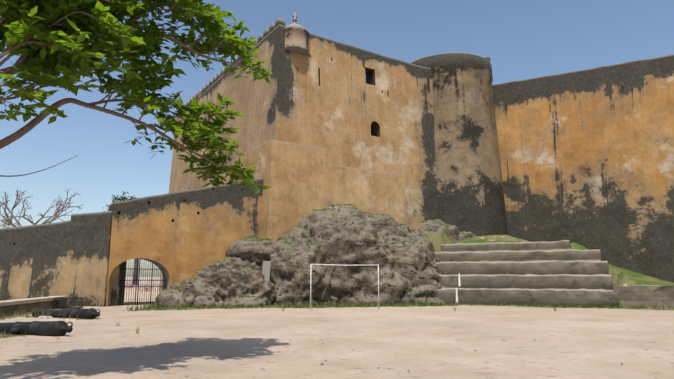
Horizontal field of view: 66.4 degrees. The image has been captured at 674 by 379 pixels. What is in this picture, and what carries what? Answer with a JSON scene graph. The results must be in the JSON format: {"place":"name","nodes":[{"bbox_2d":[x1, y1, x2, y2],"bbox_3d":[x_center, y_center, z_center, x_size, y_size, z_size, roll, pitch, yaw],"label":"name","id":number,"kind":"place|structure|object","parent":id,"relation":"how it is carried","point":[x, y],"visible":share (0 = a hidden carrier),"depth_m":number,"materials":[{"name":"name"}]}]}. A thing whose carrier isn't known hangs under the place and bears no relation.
{"place":"outdoors","nodes":[
{"label":"outdoors","id":0,"kind":"place"},
{"bbox_2d":[104,191,138,284],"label":"tree","id":1,"kind":"object","parent":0,"point":[119,199],"depth_m":92.84,"materials":[{"name":"plant"}]},
{"bbox_2d":[0,0,271,196],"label":"almond tree","id":2,"kind":"object","parent":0,"point":[135,44],"depth_m":8.47,"materials":[{"name":"green plant"}]},
{"bbox_2d":[125,277,159,289],"bbox_3d":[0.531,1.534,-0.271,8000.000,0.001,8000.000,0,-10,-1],"label":"wall","id":3,"kind":"structure","parent":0,"point":[146,283],"depth_m":116.93,"materials":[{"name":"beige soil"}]},
{"bbox_2d":[0,188,83,227],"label":"distant bare tree","id":4,"kind":"object","parent":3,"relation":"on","point":[12,216],"visible":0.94,"depth_m":60.80,"materials":[{"name":"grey plant"}]},
{"bbox_2d":[125,281,152,291],"bbox_3d":[-13.194,5.959,32.025,3.727,0.936,1.418,6,-11,-31],"label":"bougainvillea flower","id":5,"kind":"object","parent":3,"relation":"on","point":[139,289],"depth_m":32.39,"materials":[{"name":"pink plant"}]},
{"bbox_2d":[0,234,673,378],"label":"ground","id":6,"kind":"structure","parent":0,"point":[445,342],"depth_m":11.95,"materials":[{"name":"beige sand"}]},
{"bbox_2d":[0,299,66,315],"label":"low wall","id":7,"kind":"structure","parent":6,"relation":"on","point":[16,308],"depth_m":22.15,"materials":[{"name":"grey stone"}]},
{"bbox_2d":[0,296,68,305],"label":"ledge top","id":8,"kind":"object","parent":7,"relation":"on","point":[22,301],"depth_m":22.24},
{"bbox_2d":[0,220,70,300],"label":"outwork wall","id":9,"kind":"structure","parent":6,"relation":"on","point":[33,259],"depth_m":28.46,"materials":[{"name":"paint"}]},
{"bbox_2d":[0,321,72,336],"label":"cannon","id":10,"kind":"object","parent":6,"relation":"on","point":[51,328],"visible":0.94,"depth_m":13.39,"materials":[{"name":"black paint"}]},
{"bbox_2d":[32,308,99,318],"bbox_3d":[-10.048,4.616,19.090,3.304,0.429,0.708,-5,-11,22],"label":"cannon","id":11,"kind":"object","parent":6,"relation":"on","point":[91,313],"visible":0.9,"depth_m":18.77,"materials":[{"name":"black paint"}]},
{"bbox_2d":[53,297,83,308],"bbox_3d":[-12.982,5.497,24.898,1.150,0.500,0.750,3,-10,-15],"label":"wire crate","id":12,"kind":"object","parent":6,"relation":"on","point":[66,304],"visible":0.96,"depth_m":24.66,"materials":[{"name":"black metal"}]},
{"bbox_2d":[63,211,125,306],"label":"outwork wall","id":13,"kind":"structure","parent":6,"relation":"on","point":[87,266],"depth_m":27.26,"materials":[{"name":"paint"}]},
{"bbox_2d":[118,259,166,304],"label":"iron gate","id":14,"kind":"structure","parent":6,"relation":"on","point":[140,286],"depth_m":28.09,"materials":[{"name":"black metal"}]},
{"bbox_2d":[106,178,263,306],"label":"outwork wall","id":15,"kind":"structure","parent":6,"relation":"on","point":[192,231],"depth_m":29.18,"materials":[{"name":"paint"}]},
{"bbox_2d":[171,273,197,287],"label":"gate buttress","id":16,"kind":"structure","parent":15,"relation":"attached to","point":[178,277],"depth_m":27.47,"materials":[{"name":"paint"}]},
{"bbox_2d":[155,236,282,307],"bbox_3d":[-5.816,4.653,28.928,5.764,4.310,7.174,-3,-10,18],"label":"coral rock","id":17,"kind":"object","parent":6,"relation":"on","point":[236,275],"visible":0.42,"depth_m":27.30,"materials":[{"name":"grey stone"}]},
{"bbox_2d":[262,261,270,280],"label":"stone slab","id":18,"kind":"structure","parent":17,"relation":"on","point":[266,269],"depth_m":27.95,"materials":[{"name":"beige stone"}]},
{"bbox_2d":[234,139,328,240],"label":"wall","id":19,"kind":"structure","parent":6,"relation":"on","point":[294,176],"depth_m":32.58,"materials":[{"name":"paint"}]},
{"bbox_2d":[159,24,437,291],"bbox_3d":[-3.691,0.452,47.072,17.346,18.845,25.146,6,-11,-32],"label":"fort bastion","id":20,"kind":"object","parent":6,"relation":"on","point":[323,94],"visible":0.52,"depth_m":37.55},
{"bbox_2d":[184,18,284,106],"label":"battlements","id":21,"kind":"object","parent":20,"relation":"on","point":[278,21],"visible":0.35,"depth_m":42.17,"materials":[{"name":"grey stone"}]},
{"bbox_2d":[284,12,309,55],"bbox_3d":[-2.932,-10.792,35.594,2.060,3.090,2.060,0,-10,-1],"label":"turret","id":22,"kind":"object","parent":20,"relation":"attached to","point":[296,37],"visible":0.75,"depth_m":34.66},
{"bbox_2d":[328,164,405,224],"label":"wall","id":23,"kind":"structure","parent":20,"relation":"attached to","point":[372,192],"depth_m":35.73,"materials":[{"name":"paint"}]},
{"bbox_2d":[365,70,372,84],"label":"window bars","id":24,"kind":"object","parent":20,"relation":"attached to","point":[367,79],"depth_m":38.73,"materials":[{"name":"black metal"}]},
{"bbox_2d":[0,306,673,378],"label":"pebbles","id":25,"kind":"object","parent":6,"relation":"on","point":[389,368],"depth_m":10.44,"materials":[{"name":"stone"}]},
{"bbox_2d":[0,247,673,338],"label":"grass tufts","id":26,"kind":"object","parent":6,"relation":"on","point":[355,303],"visible":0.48,"depth_m":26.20,"materials":[{"name":"green plant"}]},
{"bbox_2d":[310,264,378,309],"bbox_3d":[0.388,4.627,24.268,3.374,2.207,0.056,3,-10,-15],"label":"goal frame","id":27,"kind":"object","parent":6,"relation":"on","point":[344,265],"visible":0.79,"depth_m":24.38,"materials":[{"name":"paint"}]},
{"bbox_2d":[258,204,475,304],"bbox_3d":[3.571,4.346,34.007,18.739,6.609,9.999,3,-10,-19],"label":"coral rock","id":28,"kind":"object","parent":6,"relation":"on","point":[404,257],"visible":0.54,"depth_m":29.64,"materials":[{"name":"grey stone"}]},
{"bbox_2d":[431,240,617,306],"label":"stone steps","id":29,"kind":"structure","parent":6,"relation":"on","point":[530,278],"depth_m":29.45,"materials":[{"name":"grey stone"}]},
{"bbox_2d":[456,273,460,302],"bbox_3d":[6.995,5.678,29.714,0.130,1.650,1.019,-4,-10,23],"label":"paint streak","id":30,"kind":"object","parent":29,"relation":"attached to","point":[456,288],"visible":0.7,"depth_m":29.71,"materials":[{"name":"white paint"}]},
{"bbox_2d":[492,54,673,282],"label":"fortress wall","id":31,"kind":"structure","parent":6,"relation":"on","point":[587,158],"depth_m":40.76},
{"bbox_2d":[611,285,673,307],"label":"retaining wall","id":32,"kind":"structure","parent":6,"relation":"on","point":[657,296],"depth_m":25.63,"materials":[{"name":"grey stone"}]},
{"bbox_2d":[0,0,673,276],"label":"sky","id":33,"kind":"structure","parent":0,"point":[521,39],"materials":[{"name":"blue"}]},
{"bbox_2d":[276,204,621,306],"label":"grass","id":34,"kind":"structure","parent":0,"point":[618,304],"depth_m":25.87,"materials":[{"name":"green plant"}]},
{"bbox_2d":[411,52,507,236],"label":"round tower","id":35,"kind":"structure","parent":0,"point":[470,194],"depth_m":40.65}
]}

